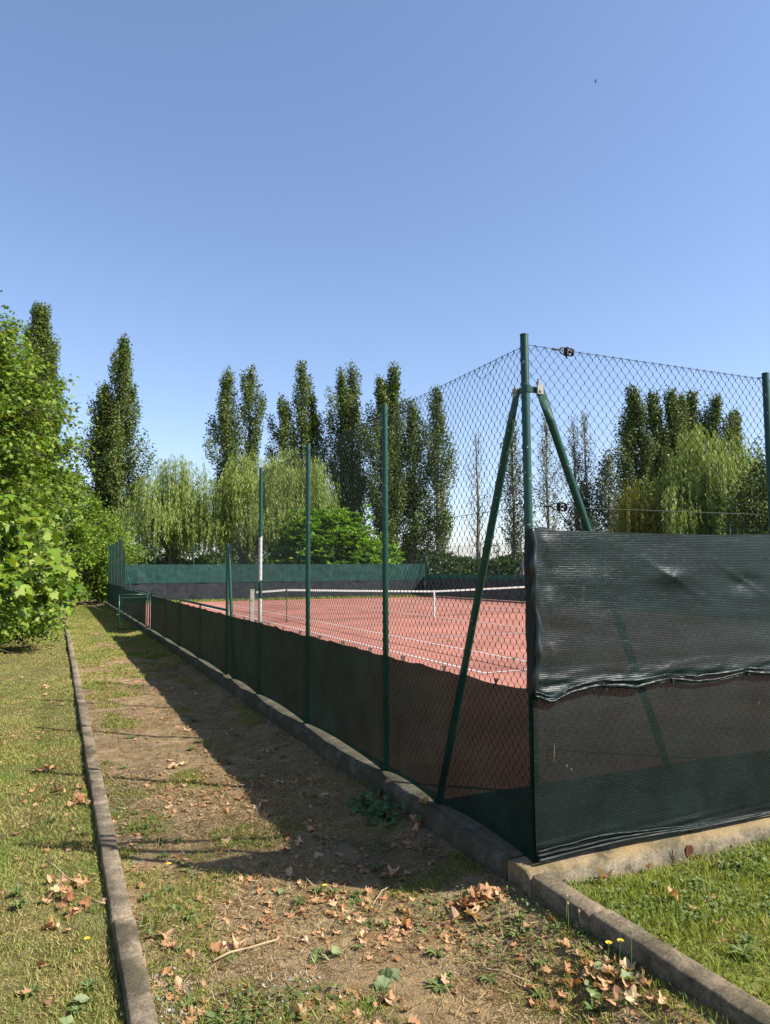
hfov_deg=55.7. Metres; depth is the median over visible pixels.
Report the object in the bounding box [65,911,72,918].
fallen leaf
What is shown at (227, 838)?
fallen leaf
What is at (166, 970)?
fallen leaf
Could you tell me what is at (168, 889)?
weed
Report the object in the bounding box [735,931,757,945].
weed
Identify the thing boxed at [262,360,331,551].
poplar tree
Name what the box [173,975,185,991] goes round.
fallen leaf
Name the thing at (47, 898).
fallen leaf
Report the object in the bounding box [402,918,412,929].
fallen leaf
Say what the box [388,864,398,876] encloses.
fallen leaf
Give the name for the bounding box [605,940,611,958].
flower
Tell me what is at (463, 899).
fallen leaf
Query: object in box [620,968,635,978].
fallen leaf
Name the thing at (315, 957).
weed
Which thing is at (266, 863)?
weed
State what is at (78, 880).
fallen leaf
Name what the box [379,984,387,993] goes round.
weed
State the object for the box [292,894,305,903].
weed
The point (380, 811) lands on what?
ivy plant
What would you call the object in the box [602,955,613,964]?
fallen leaf
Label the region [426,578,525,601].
windbreak screen
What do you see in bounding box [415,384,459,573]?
poplar tree
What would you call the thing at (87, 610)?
grass
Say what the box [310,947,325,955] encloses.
weed
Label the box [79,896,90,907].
fallen leaf
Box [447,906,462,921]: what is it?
fallen leaf
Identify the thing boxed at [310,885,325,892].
weed
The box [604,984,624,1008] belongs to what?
fallen leaf
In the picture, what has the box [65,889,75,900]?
fallen leaf
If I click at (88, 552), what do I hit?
plane tree
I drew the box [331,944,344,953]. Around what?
fallen leaf
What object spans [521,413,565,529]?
poplar tree
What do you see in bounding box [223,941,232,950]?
fallen leaf
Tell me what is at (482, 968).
twig
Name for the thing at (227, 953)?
twig
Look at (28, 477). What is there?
plane tree
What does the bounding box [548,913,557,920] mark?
fallen leaf
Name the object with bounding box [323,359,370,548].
poplar tree
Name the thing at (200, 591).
windbreak screen
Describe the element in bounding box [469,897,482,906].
fallen leaf
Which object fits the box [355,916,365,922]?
fallen leaf
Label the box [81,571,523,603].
ground
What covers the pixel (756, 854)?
weed
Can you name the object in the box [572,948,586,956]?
fallen leaf
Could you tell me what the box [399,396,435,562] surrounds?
poplar tree
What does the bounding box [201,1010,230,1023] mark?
weed
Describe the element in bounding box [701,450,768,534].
broad tree
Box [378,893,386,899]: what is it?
fallen leaf
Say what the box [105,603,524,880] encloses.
base wall
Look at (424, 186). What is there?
sky
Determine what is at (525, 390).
chain link fence
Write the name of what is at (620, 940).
flower
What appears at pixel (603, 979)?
fallen leaf
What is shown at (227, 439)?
poplar tree
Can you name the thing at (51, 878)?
fallen leaf
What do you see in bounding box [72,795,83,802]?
fallen leaf
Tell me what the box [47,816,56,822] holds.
weed
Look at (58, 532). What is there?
plane tree
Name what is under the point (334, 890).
weed
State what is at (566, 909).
flower
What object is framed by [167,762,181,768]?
fallen leaf
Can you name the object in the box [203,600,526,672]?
court lines
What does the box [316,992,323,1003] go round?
fallen leaf
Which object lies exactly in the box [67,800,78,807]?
fallen leaf
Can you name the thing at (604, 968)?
fallen leaf
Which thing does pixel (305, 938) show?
fallen leaf
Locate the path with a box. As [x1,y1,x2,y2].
[62,600,730,1023]
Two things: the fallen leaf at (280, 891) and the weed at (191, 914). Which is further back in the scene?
the fallen leaf at (280, 891)
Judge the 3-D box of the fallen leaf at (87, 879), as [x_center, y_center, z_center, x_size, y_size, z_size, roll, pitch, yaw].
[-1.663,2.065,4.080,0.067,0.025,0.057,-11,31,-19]
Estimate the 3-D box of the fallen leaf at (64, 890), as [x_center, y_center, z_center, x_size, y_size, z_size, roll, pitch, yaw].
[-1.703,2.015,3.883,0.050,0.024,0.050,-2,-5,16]
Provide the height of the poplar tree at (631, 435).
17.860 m
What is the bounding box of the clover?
[105,785,769,1023]
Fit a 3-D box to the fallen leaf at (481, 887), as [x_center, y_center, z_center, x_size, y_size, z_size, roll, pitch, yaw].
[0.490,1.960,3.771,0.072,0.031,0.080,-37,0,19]
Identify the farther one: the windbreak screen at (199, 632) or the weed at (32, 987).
the windbreak screen at (199, 632)
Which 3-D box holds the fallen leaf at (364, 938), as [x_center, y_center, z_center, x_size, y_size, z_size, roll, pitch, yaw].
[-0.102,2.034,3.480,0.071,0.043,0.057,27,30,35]
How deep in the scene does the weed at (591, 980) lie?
3.01 m
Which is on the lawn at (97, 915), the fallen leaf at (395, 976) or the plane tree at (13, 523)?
the plane tree at (13, 523)
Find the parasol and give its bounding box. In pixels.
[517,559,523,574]
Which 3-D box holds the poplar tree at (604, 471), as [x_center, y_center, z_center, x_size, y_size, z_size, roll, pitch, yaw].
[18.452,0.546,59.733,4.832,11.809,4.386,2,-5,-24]
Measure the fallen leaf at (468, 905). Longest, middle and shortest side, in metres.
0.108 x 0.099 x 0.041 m
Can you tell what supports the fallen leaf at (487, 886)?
on the path
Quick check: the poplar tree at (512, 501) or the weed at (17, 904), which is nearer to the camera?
the weed at (17, 904)
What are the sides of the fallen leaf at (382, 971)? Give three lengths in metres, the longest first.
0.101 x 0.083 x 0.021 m
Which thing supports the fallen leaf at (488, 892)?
on the path
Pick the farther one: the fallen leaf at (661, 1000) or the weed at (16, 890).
the weed at (16, 890)
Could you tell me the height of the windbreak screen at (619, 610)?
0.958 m
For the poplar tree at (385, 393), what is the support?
on the ground at (241, 599)
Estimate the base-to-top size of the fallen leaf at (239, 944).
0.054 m
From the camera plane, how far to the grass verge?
38.76 m
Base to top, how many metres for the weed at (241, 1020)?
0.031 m
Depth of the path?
4.14 m
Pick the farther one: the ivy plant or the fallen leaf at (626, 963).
the ivy plant
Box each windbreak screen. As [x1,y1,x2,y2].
[107,583,123,611]
[112,564,424,583]
[112,580,424,600]
[123,589,145,624]
[150,596,224,672]
[224,615,534,863]
[425,574,524,579]
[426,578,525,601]
[524,527,769,703]
[533,669,769,862]
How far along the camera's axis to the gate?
19.29 m
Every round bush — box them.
[257,500,396,598]
[347,532,404,563]
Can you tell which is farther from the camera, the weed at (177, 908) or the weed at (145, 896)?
the weed at (145, 896)
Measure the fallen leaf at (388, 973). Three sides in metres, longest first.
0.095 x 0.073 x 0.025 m
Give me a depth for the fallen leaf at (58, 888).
3.94 m
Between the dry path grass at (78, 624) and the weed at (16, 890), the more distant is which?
the dry path grass at (78, 624)
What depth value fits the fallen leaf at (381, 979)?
3.10 m
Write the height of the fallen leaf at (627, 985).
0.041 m
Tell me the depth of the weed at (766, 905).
3.52 m
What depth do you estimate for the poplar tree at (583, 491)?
61.69 m
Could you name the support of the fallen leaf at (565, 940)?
on the path
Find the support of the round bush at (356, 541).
on the ground at (241, 599)
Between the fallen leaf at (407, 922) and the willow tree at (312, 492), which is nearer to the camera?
the fallen leaf at (407, 922)
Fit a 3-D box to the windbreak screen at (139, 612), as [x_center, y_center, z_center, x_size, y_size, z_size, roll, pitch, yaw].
[-8.280,3.042,23.938,0.013,0.910,7.500,2,-5,-24]
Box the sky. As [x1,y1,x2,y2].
[0,0,769,565]
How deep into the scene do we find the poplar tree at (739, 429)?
66.22 m
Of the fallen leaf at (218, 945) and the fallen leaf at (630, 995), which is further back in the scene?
the fallen leaf at (218, 945)
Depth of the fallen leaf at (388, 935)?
3.52 m
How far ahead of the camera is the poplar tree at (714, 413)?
64.13 m
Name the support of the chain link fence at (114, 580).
on the base wall at (489, 849)
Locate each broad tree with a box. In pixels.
[67,510,151,593]
[132,518,208,564]
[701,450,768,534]
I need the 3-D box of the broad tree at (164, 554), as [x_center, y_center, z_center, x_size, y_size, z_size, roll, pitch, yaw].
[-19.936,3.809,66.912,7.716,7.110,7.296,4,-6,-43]
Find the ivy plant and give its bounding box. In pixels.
[341,778,423,827]
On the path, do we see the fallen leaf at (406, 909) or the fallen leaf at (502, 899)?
the fallen leaf at (502, 899)
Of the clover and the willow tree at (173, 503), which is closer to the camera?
the clover
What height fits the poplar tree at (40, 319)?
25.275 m
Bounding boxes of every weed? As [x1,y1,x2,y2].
[5,883,23,895]
[9,898,27,907]
[21,984,43,997]
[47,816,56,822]
[68,1004,84,1013]
[74,977,101,991]
[138,823,147,829]
[139,892,154,900]
[154,838,170,844]
[155,851,170,857]
[160,884,175,892]
[168,903,183,913]
[174,943,184,950]
[176,994,198,1009]
[180,909,199,920]
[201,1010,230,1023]
[223,954,237,961]
[235,1016,250,1023]
[261,859,270,866]
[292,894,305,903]
[308,952,324,964]
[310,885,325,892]
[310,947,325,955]
[327,887,337,894]
[342,896,364,906]
[349,889,361,897]
[361,994,380,1009]
[362,919,372,925]
[368,863,378,870]
[379,920,389,928]
[424,947,444,956]
[425,978,453,993]
[438,970,454,980]
[477,973,497,983]
[502,927,523,938]
[513,913,527,921]
[529,953,549,966]
[529,986,548,1000]
[552,921,565,930]
[573,925,590,936]
[581,997,605,1015]
[582,975,597,983]
[610,990,632,1006]
[652,880,664,885]
[715,859,728,867]
[725,943,762,959]
[726,873,735,878]
[734,861,747,867]
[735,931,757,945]
[751,852,764,858]
[759,900,769,909]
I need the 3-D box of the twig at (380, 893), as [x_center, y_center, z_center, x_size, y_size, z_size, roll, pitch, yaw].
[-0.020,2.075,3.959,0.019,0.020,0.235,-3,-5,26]
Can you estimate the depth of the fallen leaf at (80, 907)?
3.74 m
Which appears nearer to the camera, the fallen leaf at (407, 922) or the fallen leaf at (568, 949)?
the fallen leaf at (568, 949)
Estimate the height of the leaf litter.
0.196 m
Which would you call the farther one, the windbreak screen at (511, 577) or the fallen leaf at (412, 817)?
the windbreak screen at (511, 577)
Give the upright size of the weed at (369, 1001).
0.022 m
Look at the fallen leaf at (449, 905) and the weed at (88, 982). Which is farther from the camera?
the fallen leaf at (449, 905)
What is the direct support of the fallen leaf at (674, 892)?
on the front lawn at (755, 986)
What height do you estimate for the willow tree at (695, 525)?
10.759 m
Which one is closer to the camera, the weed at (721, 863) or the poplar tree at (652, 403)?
the weed at (721, 863)
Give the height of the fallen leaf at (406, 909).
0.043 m
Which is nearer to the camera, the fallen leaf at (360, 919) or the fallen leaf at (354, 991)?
the fallen leaf at (354, 991)
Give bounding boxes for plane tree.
[0,290,100,654]
[0,494,100,686]
[19,501,75,616]
[39,471,153,604]
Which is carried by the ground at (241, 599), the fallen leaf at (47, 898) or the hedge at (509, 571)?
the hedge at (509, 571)
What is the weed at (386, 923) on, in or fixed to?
on the path
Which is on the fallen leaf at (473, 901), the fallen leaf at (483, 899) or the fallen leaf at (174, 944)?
the fallen leaf at (483, 899)
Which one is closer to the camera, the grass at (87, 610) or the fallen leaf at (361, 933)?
the fallen leaf at (361, 933)
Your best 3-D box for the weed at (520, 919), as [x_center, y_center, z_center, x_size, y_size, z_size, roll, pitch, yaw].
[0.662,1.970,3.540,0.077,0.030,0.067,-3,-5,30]
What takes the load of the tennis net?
on the court
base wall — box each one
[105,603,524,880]
[508,809,769,896]
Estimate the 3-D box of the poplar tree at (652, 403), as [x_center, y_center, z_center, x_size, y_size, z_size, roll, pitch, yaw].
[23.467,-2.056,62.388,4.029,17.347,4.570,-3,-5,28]
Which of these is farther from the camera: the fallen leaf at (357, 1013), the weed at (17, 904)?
the weed at (17, 904)
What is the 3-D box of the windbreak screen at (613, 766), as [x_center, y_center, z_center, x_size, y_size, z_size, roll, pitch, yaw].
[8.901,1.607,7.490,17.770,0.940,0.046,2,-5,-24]
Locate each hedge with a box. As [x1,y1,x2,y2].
[68,553,253,571]
[397,549,523,574]
[473,557,520,574]
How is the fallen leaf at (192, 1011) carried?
on the path
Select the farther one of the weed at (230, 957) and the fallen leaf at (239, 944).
the fallen leaf at (239, 944)
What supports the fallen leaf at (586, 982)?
on the path
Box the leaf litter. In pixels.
[0,635,749,1023]
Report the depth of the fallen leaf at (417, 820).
4.80 m
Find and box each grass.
[57,603,106,615]
[64,606,213,706]
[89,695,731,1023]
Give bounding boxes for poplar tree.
[19,300,76,539]
[70,333,157,546]
[202,364,278,563]
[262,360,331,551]
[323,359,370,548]
[354,360,421,563]
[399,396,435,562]
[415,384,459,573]
[461,430,492,559]
[490,415,539,574]
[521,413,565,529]
[551,411,599,529]
[558,475,605,530]
[582,448,636,531]
[608,383,662,517]
[637,388,675,511]
[657,384,692,482]
[676,388,705,452]
[697,392,765,466]
[724,408,748,464]
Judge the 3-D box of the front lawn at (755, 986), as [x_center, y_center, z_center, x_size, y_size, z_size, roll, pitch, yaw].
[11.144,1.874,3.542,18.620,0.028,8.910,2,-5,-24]
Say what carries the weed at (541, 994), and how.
on the path
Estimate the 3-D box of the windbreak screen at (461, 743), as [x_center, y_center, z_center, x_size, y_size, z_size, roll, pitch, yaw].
[-0.815,1.683,7.412,0.039,0.921,7.790,2,-5,-24]
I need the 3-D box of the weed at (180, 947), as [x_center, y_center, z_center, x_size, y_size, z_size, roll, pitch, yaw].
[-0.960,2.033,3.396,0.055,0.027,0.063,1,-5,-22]
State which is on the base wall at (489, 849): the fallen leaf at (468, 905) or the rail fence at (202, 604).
the rail fence at (202, 604)
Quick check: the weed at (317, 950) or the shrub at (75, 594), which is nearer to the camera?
the weed at (317, 950)
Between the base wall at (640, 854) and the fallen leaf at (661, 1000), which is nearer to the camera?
the fallen leaf at (661, 1000)
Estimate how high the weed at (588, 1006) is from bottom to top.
0.040 m
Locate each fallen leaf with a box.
[39,892,52,901]
[43,918,53,928]
[47,874,55,884]
[53,781,63,790]
[54,873,67,884]
[54,882,64,891]
[56,894,67,907]
[58,1015,74,1023]
[61,887,70,892]
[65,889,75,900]
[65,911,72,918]
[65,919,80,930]
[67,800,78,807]
[71,993,91,1002]
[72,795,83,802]
[73,905,83,913]
[74,877,83,886]
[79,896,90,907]
[82,875,93,884]
[156,926,178,939]
[161,967,170,974]
[166,940,178,948]
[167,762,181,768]
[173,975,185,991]
[184,949,194,956]
[188,1005,196,1014]
[210,942,227,952]
[221,835,230,842]
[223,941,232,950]
[232,933,247,949]
[277,888,286,893]
[283,866,294,875]
[293,1003,306,1014]
[301,935,307,941]
[304,997,315,1008]
[314,852,322,857]
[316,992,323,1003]
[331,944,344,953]
[346,988,356,995]
[353,1008,360,1017]
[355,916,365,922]
[356,929,364,936]
[356,993,364,1000]
[359,932,368,944]
[371,995,383,1007]
[374,975,389,990]
[375,968,385,979]
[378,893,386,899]
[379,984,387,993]
[382,967,392,981]
[383,931,392,939]
[384,995,396,1005]
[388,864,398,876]
[390,967,400,981]
[390,986,404,1000]
[391,928,398,935]
[402,907,409,912]
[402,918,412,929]
[409,814,415,821]
[409,823,419,831]
[414,815,422,823]
[446,902,456,907]
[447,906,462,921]
[453,898,461,908]
[459,896,475,903]
[460,900,476,907]
[464,905,481,918]
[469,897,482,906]
[470,885,482,896]
[476,883,485,893]
[478,895,493,902]
[481,886,493,898]
[485,882,496,895]
[494,887,506,894]
[495,886,510,897]
[499,894,508,903]
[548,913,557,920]
[562,937,575,947]
[564,960,576,973]
[565,940,575,952]
[567,977,584,989]
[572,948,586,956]
[582,966,599,975]
[584,979,595,987]
[586,987,601,997]
[594,961,602,971]
[597,972,611,989]
[598,867,612,879]
[601,964,618,976]
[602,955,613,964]
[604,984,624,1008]
[620,957,635,970]
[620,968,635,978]
[622,977,632,989]
[624,984,640,1004]
[630,970,645,984]
[658,991,670,1005]
[666,886,677,900]
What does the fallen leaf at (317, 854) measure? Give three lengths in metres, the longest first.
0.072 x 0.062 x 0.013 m
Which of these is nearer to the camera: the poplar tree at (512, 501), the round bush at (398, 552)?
the round bush at (398, 552)
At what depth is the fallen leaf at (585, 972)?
3.03 m
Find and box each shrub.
[55,581,81,606]
[416,546,465,588]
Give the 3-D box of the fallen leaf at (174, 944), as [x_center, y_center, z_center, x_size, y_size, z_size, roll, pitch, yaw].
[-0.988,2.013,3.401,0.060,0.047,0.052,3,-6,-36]
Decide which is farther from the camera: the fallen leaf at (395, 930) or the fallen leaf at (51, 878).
the fallen leaf at (51, 878)
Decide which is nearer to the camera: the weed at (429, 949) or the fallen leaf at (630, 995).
the fallen leaf at (630, 995)
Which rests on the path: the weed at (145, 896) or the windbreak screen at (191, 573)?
the weed at (145, 896)
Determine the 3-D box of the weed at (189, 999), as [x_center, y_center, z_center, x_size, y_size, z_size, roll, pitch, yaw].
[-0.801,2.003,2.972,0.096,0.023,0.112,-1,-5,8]
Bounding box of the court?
[146,596,526,687]
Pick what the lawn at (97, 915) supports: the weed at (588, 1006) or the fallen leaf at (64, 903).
the fallen leaf at (64, 903)
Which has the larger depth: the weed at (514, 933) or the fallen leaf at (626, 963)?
the weed at (514, 933)
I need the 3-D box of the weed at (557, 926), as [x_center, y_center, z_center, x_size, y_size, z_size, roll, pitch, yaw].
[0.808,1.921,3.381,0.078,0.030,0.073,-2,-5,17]
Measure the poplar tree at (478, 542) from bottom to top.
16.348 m
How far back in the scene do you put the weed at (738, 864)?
4.00 m
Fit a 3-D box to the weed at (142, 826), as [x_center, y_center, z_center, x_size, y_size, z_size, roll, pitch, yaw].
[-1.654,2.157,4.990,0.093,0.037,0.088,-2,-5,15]
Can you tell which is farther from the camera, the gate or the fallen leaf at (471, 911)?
the gate
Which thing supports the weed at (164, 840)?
on the path
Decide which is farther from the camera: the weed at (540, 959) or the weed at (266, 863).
the weed at (266, 863)
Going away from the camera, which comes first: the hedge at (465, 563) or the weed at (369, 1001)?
the weed at (369, 1001)
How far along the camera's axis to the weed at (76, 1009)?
2.92 m
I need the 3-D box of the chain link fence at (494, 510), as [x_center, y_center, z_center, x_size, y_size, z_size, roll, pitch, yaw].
[-0.796,0.721,7.529,0.063,2.882,7.786,2,-5,-24]
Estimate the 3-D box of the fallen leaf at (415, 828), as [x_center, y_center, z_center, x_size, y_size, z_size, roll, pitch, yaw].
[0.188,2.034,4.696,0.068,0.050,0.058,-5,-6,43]
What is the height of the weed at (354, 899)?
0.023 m
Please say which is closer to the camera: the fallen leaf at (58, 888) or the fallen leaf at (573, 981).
the fallen leaf at (573, 981)
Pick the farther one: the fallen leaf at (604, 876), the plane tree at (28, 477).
the plane tree at (28, 477)
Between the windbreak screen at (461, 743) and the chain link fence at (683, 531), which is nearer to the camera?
the windbreak screen at (461, 743)
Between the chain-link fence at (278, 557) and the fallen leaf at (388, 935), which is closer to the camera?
the fallen leaf at (388, 935)
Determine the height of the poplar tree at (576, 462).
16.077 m
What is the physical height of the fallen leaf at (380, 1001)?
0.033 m
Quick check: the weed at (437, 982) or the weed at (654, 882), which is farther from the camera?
the weed at (654, 882)
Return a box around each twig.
[45,861,81,884]
[213,939,277,961]
[372,885,391,904]
[478,967,529,982]
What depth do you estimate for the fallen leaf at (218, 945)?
3.39 m
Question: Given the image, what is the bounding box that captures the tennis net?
[256,586,525,621]
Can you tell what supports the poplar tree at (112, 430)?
on the ground at (241, 599)
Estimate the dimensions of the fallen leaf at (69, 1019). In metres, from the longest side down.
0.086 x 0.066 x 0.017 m
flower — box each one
[566,894,567,925]
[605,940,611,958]
[617,938,623,971]
[630,930,632,971]
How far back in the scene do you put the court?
19.45 m
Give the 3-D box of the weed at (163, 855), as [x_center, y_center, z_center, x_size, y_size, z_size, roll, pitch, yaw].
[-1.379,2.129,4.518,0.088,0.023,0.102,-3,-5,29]
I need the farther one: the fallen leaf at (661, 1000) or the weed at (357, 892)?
the weed at (357, 892)
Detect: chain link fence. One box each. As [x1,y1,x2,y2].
[108,538,130,589]
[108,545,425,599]
[225,348,533,803]
[425,526,768,601]
[512,333,769,862]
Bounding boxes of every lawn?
[0,616,124,1023]
[570,842,769,1005]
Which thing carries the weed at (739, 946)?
on the front lawn at (755, 986)
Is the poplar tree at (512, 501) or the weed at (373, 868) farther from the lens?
the poplar tree at (512, 501)
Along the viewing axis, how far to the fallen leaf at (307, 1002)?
2.95 m
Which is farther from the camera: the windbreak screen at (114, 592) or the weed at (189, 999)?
the windbreak screen at (114, 592)
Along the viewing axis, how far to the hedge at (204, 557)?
75.31 m
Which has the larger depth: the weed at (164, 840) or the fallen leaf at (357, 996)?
the weed at (164, 840)
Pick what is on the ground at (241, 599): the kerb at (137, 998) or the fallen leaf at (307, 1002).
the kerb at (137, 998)
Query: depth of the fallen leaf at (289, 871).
4.22 m
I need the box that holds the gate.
[116,594,150,630]
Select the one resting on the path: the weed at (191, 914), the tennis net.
the weed at (191, 914)
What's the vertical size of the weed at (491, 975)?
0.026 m
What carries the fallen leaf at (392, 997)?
on the path
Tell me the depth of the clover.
3.58 m
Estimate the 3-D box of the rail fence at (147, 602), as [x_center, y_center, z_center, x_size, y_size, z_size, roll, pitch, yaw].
[-8.226,3.010,23.910,0.042,0.976,7.500,2,-5,-24]
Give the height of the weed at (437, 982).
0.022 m
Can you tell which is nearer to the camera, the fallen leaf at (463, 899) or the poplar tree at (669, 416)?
the fallen leaf at (463, 899)
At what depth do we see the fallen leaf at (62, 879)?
4.03 m
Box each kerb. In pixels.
[63,615,158,1023]
[532,873,769,1023]
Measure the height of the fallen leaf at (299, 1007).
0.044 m
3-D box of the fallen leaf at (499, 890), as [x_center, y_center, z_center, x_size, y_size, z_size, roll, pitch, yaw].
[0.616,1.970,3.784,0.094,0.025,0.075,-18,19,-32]
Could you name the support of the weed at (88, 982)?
on the lawn at (97, 915)
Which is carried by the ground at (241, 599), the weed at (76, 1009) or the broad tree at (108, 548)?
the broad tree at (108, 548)
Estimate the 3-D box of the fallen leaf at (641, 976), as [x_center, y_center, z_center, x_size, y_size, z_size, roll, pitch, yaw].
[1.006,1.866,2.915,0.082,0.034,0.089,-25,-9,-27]
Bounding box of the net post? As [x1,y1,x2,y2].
[249,589,254,621]
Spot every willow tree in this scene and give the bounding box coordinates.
[117,453,223,564]
[192,453,286,563]
[227,447,343,562]
[609,474,676,533]
[650,423,768,534]
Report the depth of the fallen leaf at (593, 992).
2.92 m
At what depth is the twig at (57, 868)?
4.09 m
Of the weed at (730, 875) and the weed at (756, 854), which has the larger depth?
the weed at (756, 854)
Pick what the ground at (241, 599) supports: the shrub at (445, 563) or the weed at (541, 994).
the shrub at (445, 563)
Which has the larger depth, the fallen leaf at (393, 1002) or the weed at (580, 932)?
the weed at (580, 932)
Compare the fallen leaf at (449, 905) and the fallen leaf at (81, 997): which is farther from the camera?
the fallen leaf at (449, 905)
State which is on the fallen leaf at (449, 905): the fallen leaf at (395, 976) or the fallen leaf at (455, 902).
the fallen leaf at (455, 902)
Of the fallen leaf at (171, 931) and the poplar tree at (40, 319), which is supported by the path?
the fallen leaf at (171, 931)
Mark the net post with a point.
(251, 609)
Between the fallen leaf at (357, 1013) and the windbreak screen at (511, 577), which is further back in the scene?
the windbreak screen at (511, 577)
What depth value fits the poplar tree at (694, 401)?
64.31 m
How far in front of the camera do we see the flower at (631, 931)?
2.99 m
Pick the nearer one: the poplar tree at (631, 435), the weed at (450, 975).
the weed at (450, 975)
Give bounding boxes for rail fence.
[124,587,147,625]
[151,593,225,637]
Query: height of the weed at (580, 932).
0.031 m
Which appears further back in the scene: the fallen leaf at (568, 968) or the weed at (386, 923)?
the weed at (386, 923)
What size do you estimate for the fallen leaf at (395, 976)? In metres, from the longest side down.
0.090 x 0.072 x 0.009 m
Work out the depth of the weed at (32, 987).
3.06 m
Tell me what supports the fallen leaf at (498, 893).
on the path
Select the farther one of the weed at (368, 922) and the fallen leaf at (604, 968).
the weed at (368, 922)
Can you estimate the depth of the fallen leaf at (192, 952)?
3.33 m
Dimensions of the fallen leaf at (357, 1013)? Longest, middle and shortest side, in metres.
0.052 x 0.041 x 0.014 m
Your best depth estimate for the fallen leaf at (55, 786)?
5.86 m
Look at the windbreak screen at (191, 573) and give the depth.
38.99 m
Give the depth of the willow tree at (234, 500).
47.25 m
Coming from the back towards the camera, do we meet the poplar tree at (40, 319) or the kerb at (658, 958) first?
the poplar tree at (40, 319)
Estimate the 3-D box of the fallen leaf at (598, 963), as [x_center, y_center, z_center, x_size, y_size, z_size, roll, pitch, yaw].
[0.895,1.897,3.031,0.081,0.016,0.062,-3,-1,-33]
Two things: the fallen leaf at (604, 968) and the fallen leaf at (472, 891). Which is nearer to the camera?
the fallen leaf at (604, 968)
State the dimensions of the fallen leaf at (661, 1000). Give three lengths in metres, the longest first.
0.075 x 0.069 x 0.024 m
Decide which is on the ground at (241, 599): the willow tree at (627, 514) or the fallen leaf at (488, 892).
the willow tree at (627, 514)
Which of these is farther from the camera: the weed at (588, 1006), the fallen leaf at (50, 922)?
the fallen leaf at (50, 922)
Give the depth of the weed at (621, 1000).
2.83 m

